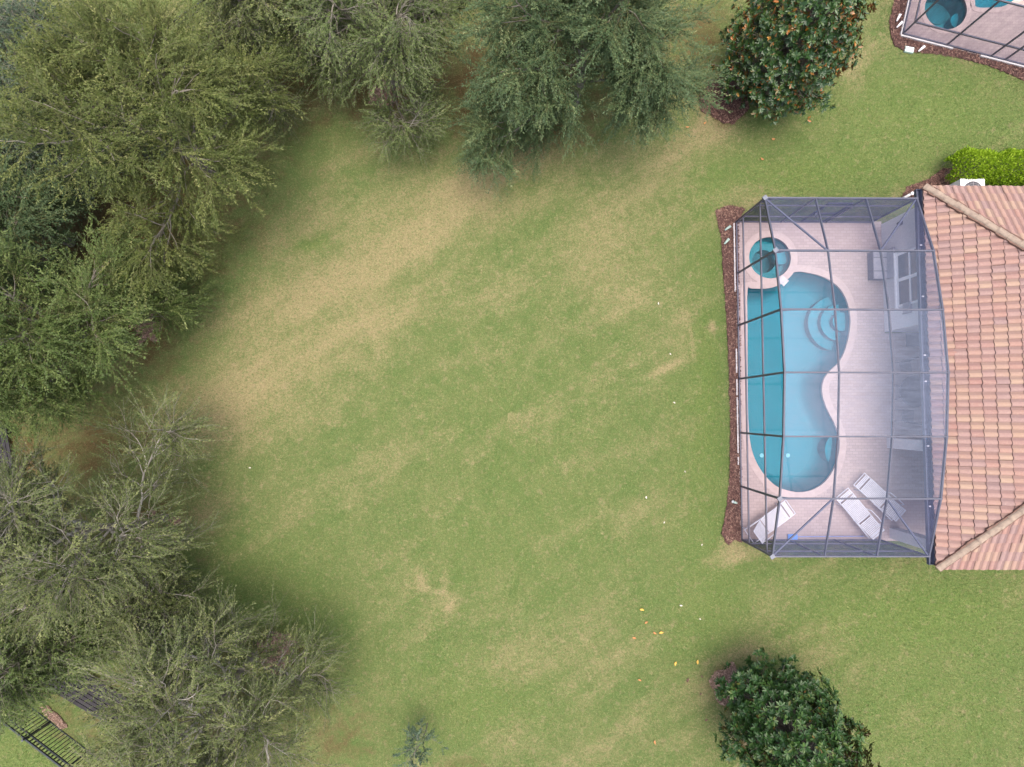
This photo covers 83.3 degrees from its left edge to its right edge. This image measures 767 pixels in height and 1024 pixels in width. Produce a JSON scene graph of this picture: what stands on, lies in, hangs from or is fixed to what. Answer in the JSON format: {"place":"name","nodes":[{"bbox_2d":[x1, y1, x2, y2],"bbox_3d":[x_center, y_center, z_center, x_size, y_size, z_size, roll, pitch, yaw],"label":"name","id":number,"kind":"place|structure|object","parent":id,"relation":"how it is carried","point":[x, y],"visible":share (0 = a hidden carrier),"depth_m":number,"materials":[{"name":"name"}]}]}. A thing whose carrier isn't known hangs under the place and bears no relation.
{"place":"outdoors","nodes":[
{"label":"outdoors","id":0,"kind":"place"},
{"bbox_2d":[0,0,1023,766],"bbox_3d":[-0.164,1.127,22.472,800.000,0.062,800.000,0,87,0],"label":"lawn","id":1,"kind":"structure","parent":0,"point":[392,674],"depth_m":22.39,"materials":[{"name":"plant"}]},
{"bbox_2d":[0,415,18,507],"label":"boardwalk","id":2,"kind":"structure","parent":1,"relation":"on","point":[6,446],"depth_m":22.07,"materials":[{"name":"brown wood"}]},
{"bbox_2d":[0,136,101,311],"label":"tree","id":3,"kind":"object","parent":1,"relation":"on","point":[23,223],"visible":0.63,"depth_m":18.78,"materials":[{"name":"green plant"}]},
{"bbox_2d":[41,705,67,729],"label":"mulch bed","id":4,"kind":"object","parent":1,"relation":"on","point":[57,719],"visible":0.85,"depth_m":21.71,"materials":[{"name":"pink wood"}]},
{"bbox_2d":[3,703,107,766],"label":"picket fence","id":5,"kind":"object","parent":1,"relation":"on","point":[25,737],"visible":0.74,"depth_m":20.85,"materials":[{"name":"black metal"}]},
{"bbox_2d":[0,562,138,742],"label":"tree","id":6,"kind":"object","parent":1,"relation":"on","point":[19,688],"visible":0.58,"depth_m":18.39,"materials":[{"name":"green plant"}]},
{"bbox_2d":[0,0,187,240],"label":"tree","id":7,"kind":"object","parent":1,"relation":"on","point":[5,21],"visible":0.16,"depth_m":19.03,"materials":[{"name":"green plant"}]},
{"bbox_2d":[23,644,172,751],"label":"boardwalk","id":8,"kind":"structure","parent":1,"relation":"on","point":[80,703],"depth_m":21.64,"materials":[{"name":"grey wood"}]},
{"bbox_2d":[0,384,252,673],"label":"tree","id":9,"kind":"object","parent":1,"relation":"on","point":[35,513],"visible":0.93,"depth_m":17.57,"materials":[{"name":"green plant"}]},
{"bbox_2d":[130,311,161,349],"bbox_3d":[-14.313,-2.107,22.501,1.342,0.178,1.367,-18,87,-1],"label":"mulch bed","id":10,"kind":"object","parent":1,"relation":"on","point":[146,334],"visible":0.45,"depth_m":22.47,"materials":[{"name":"brown wood"}]},
{"bbox_2d":[0,203,224,455],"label":"tree","id":11,"kind":"object","parent":10,"relation":"in","point":[44,332],"visible":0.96,"depth_m":17.82,"materials":[{"name":"green plant"}]},
{"bbox_2d":[0,0,307,315],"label":"tree","id":12,"kind":"object","parent":1,"relation":"on","point":[201,94],"visible":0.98,"depth_m":16.93,"materials":[{"name":"green plant"}]},
{"bbox_2d":[136,507,181,544],"bbox_3d":[-13.696,5.528,22.120,2.004,0.183,1.622,0,87,0],"label":"mulch bed","id":13,"kind":"object","parent":1,"relation":"on","point":[174,521],"visible":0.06,"depth_m":22.11,"materials":[{"name":"brown soil"}]},
{"bbox_2d":[173,0,235,27],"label":"picket fence","id":14,"kind":"object","parent":1,"relation":"on","point":[195,12],"visible":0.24,"depth_m":22.09,"materials":[{"name":"black metal"}]},
{"bbox_2d":[52,567,364,766],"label":"tree","id":15,"kind":"object","parent":1,"relation":"on","point":[143,724],"visible":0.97,"depth_m":17.43,"materials":[{"name":"green plant"}]},
{"bbox_2d":[171,0,335,146],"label":"tree","id":16,"kind":"object","parent":1,"relation":"on","point":[265,13],"visible":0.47,"depth_m":20.10,"materials":[{"name":"green plant"}]},
{"bbox_2d":[256,631,297,674],"bbox_3d":[-9.044,10.112,21.925,1.630,0.181,1.620,38,87,1],"label":"mulch bed","id":17,"kind":"object","parent":1,"relation":"on","point":[276,639],"visible":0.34,"depth_m":21.90,"materials":[{"name":"brown soil"}]},
{"bbox_2d":[248,0,482,174],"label":"tree","id":18,"kind":"object","parent":1,"relation":"on","point":[418,50],"visible":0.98,"depth_m":18.84,"materials":[{"name":"green plant"}]},
{"bbox_2d":[368,77,401,109],"bbox_3d":[-5.065,-11.560,23.044,1.390,0.174,1.423,0,87,0],"label":"mulch bed","id":19,"kind":"object","parent":1,"relation":"on","point":[377,91],"visible":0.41,"depth_m":23.01,"materials":[{"name":"brown wood"}]},
{"bbox_2d":[392,718,448,766],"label":"sapling","id":20,"kind":"object","parent":1,"relation":"on","point":[413,738],"visible":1,"depth_m":20.21,"materials":[{"name":"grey plant"}]},
{"bbox_2d":[438,0,741,201],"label":"tree","id":21,"kind":"object","parent":1,"relation":"on","point":[631,52],"visible":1,"depth_m":18.39,"materials":[{"name":"green plant"}]},
{"bbox_2d":[699,75,749,124],"bbox_3d":[8.541,-11.407,23.131,2.046,0.184,1.887,38,87,1],"label":"mulch bed","id":22,"kind":"object","parent":1,"relation":"on","point":[725,117],"visible":0.54,"depth_m":23.09,"materials":[{"name":"brown wood"}]},
{"bbox_2d":[707,0,877,125],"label":"magnolia tree","id":23,"kind":"object","parent":22,"relation":"in","point":[785,54],"visible":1,"depth_m":19.67,"materials":[{"name":"green plant"}]},
{"bbox_2d":[708,661,748,705],"bbox_3d":[8.336,11.541,21.982,1.505,0.178,1.534,-31,88,-2],"label":"mulch bed","id":24,"kind":"object","parent":1,"relation":"on","point":[726,672],"visible":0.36,"depth_m":21.96,"materials":[{"name":"brown wood"}]},
{"bbox_2d":[713,647,880,766],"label":"magnolia tree","id":25,"kind":"object","parent":24,"relation":"in","point":[764,715],"visible":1,"depth_m":18.94,"materials":[{"name":"green plant"}]},
{"bbox_2d":[715,204,745,544],"bbox_3d":[8.662,-0.434,22.575,1.251,0.198,13.409,0,87,0],"label":"mulch bed","id":26,"kind":"object","parent":1,"relation":"on","point":[727,215],"visible":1,"depth_m":22.59,"materials":[{"name":"brown wood"}]},
{"bbox_2d":[735,221,925,540],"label":"pool deck","id":27,"kind":"structure","parent":1,"relation":"on","point":[865,403],"depth_m":22.52,"materials":[{"name":"beige stone"}]},
{"bbox_2d":[742,500,795,543],"bbox_3d":[9.847,5.269,21.864,1.990,0.851,0.796,-35,88,-2],"label":"pool lounger","id":28,"kind":"object","parent":27,"relation":"on","point":[760,527],"visible":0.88,"depth_m":21.91,"materials":[{"name":"white paint"}]},
{"bbox_2d":[742,230,797,285],"bbox_3d":[10.216,-4.934,23.309,2.200,1.085,2.248,0,87,0],"label":"hot tub","id":29,"kind":"object","parent":27,"relation":"in","point":[752,251],"visible":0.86,"depth_m":22.97,"materials":[{"name":"teal paint"}]},
{"bbox_2d":[740,265,856,497],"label":"swimming pool","id":30,"kind":"structure","parent":27,"relation":"in","point":[810,410],"depth_m":23.52,"materials":[{"name":"blue liquid"}]},
{"bbox_2d":[788,534,863,539],"bbox_3d":[12.128,5.920,22.213,2.950,0.095,0.200,0,87,0],"label":"pool net","id":31,"kind":"object","parent":27,"relation":"on","point":[794,537],"visible":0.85,"depth_m":22.22,"materials":[{"name":"blue plastic"}]},
{"bbox_2d":[733,195,949,558],"bbox_3d":[11.549,-0.277,20.717,5.526,3.855,12.671,0,87,0],"label":"pool cage","id":32,"kind":"object","parent":27,"relation":"on","point":[770,210],"visible":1,"depth_m":20.25,"materials":[{"name":"metal"}]},
{"bbox_2d":[836,488,884,539],"bbox_3d":[13.257,4.965,22.030,0.796,0.600,2.013,-39,88,-2],"label":"pool lounger","id":33,"kind":"object","parent":27,"relation":"on","point":[854,514],"visible":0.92,"depth_m":21.94,"materials":[{"name":"white paint"}]},
{"bbox_2d":[854,473,905,520],"bbox_3d":[14.030,4.344,22.067,2.013,0.600,0.796,44,88,2],"label":"pool lounger","id":34,"kind":"object","parent":27,"relation":"on","point":[877,487],"visible":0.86,"depth_m":21.98,"materials":[{"name":"white paint"}]},
{"bbox_2d":[867,247,894,279],"bbox_3d":[14.368,-4.638,22.401,0.600,0.810,1.131,0,87,0],"label":"storage bench","id":35,"kind":"object","parent":27,"relation":"on","point":[874,266],"visible":0.81,"depth_m":22.37,"materials":[{"name":"plastic"}]},
{"bbox_2d":[894,357,918,374],"bbox_3d":[15.174,-0.674,22.171,0.503,0.906,0.571,-8,87,-1],"label":"patio chair","id":36,"kind":"object","parent":27,"relation":"on","point":[905,363],"visible":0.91,"depth_m":22.18,"materials":[{"name":"metal"}]},
{"bbox_2d":[895,376,920,406],"bbox_3d":[15.311,0.320,22.212,1.200,0.736,1.200,0,87,0],"label":"patio table","id":37,"kind":"object","parent":27,"relation":"on","point":[910,390],"visible":0.69,"depth_m":21.84,"materials":[{"name":"metal"}]},
{"bbox_2d":[896,409,921,424],"bbox_3d":[15.209,1.278,22.073,0.503,0.906,0.571,6,87,0],"label":"patio chair","id":38,"kind":"object","parent":27,"relation":"on","point":[908,419],"visible":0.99,"depth_m":22.09,"materials":[{"name":"metal"}]},
{"bbox_2d":[906,333,918,346],"bbox_3d":[15.892,-1.729,22.670,0.750,0.016,0.550,0,87,0],"label":"door mat","id":39,"kind":"object","parent":27,"relation":"on","point":[912,339],"depth_m":22.66,"materials":[{"name":"grey fabric"}]},
{"bbox_2d":[901,167,960,196],"bbox_3d":[16.748,-8.021,23.023,2.471,0.182,1.325,0,87,0],"label":"mulch bed","id":40,"kind":"object","parent":1,"relation":"on","point":[937,178],"visible":0.38,"depth_m":23.00,"materials":[{"name":"brown wood"}]},
{"bbox_2d":[881,183,1023,571],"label":"house","id":41,"kind":"structure","parent":1,"relation":"on","point":[976,232],"depth_m":19.50,"materials":[{"name":"ceramic"}]},
{"bbox_2d":[893,247,917,308],"bbox_3d":[14.657,-3.941,21.263,0.125,1.438,2.150,0,87,0],"label":"window","id":42,"kind":"structure","parent":41,"relation":"in","point":[905,269],"depth_m":21.47,"materials":[{"name":"white glass"}]},
{"bbox_2d":[902,302,911,313],"bbox_3d":[14.635,-2.799,21.279,0.135,0.450,0.415,0,87,0],"label":"utility box","id":43,"kind":"object","parent":41,"relation":"attached to","point":[907,305],"visible":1,"depth_m":21.25,"materials":[{"name":"grey plastic"}]},
{"bbox_2d":[888,0,1023,80],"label":"mulch bed","id":44,"kind":"object","parent":1,"relation":"on","point":[898,40],"visible":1,"depth_m":23.29,"materials":[{"name":"brown wood"}]},
{"bbox_2d":[904,46,913,53],"bbox_3d":[16.061,-13.496,23.273,0.360,0.090,0.240,12,87,0],"label":"valve box","id":45,"kind":"object","parent":44,"relation":"on","point":[908,49],"visible":1,"depth_m":23.23,"materials":[{"name":"white plastic"}]},
{"bbox_2d":[905,0,1023,62],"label":"pool deck","id":46,"kind":"structure","parent":1,"relation":"on","point":[1005,27],"depth_m":23.33,"materials":[{"name":"beige concrete"}]},
{"bbox_2d":[920,0,971,33],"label":"hot tub","id":47,"kind":"object","parent":46,"relation":"in","point":[947,14],"visible":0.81,"depth_m":23.84,"materials":[{"name":"teal liquid"}]},
{"bbox_2d":[900,0,1023,67],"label":"pool cage","id":48,"kind":"object","parent":46,"relation":"on","point":[950,47],"visible":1,"depth_m":22.98,"materials":[{"name":"metal"}]},
{"bbox_2d":[970,0,1022,12],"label":"swimming pool","id":49,"kind":"structure","parent":46,"relation":"in","point":[981,6],"depth_m":23.39,"materials":[{"name":"blue liquid"}]},
{"bbox_2d":[950,179,984,185],"bbox_3d":[17.747,-7.462,22.562,0.940,0.880,0.820,0,87,0],"label":"air conditioner","id":50,"kind":"object","parent":1,"relation":"on","point":[969,182],"visible":0.2,"depth_m":22.18,"materials":[{"name":"white plastic"}]},
{"bbox_2d":[941,145,1023,185],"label":"hedge","id":51,"kind":"object","parent":1,"relation":"on","point":[990,156],"visible":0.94,"depth_m":22.06,"materials":[{"name":"green plant"}]}
]}

